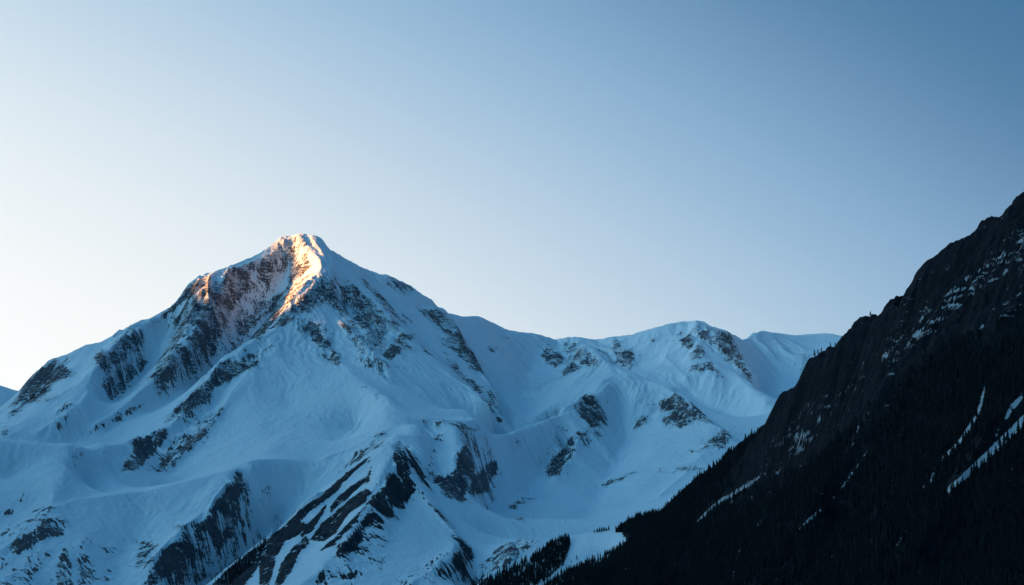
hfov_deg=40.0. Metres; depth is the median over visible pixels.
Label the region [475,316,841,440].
mountain range
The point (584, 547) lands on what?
snow bench
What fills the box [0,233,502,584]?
mountain
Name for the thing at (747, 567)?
forest
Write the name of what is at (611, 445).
snow ridge
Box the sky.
[0,0,1023,390]
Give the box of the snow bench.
[477,526,625,584]
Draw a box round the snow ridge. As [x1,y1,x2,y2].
[447,358,740,544]
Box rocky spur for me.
[215,435,479,584]
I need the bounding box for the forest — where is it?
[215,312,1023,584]
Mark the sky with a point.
(554, 169)
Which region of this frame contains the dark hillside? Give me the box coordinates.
[580,192,1023,584]
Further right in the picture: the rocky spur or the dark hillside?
the dark hillside

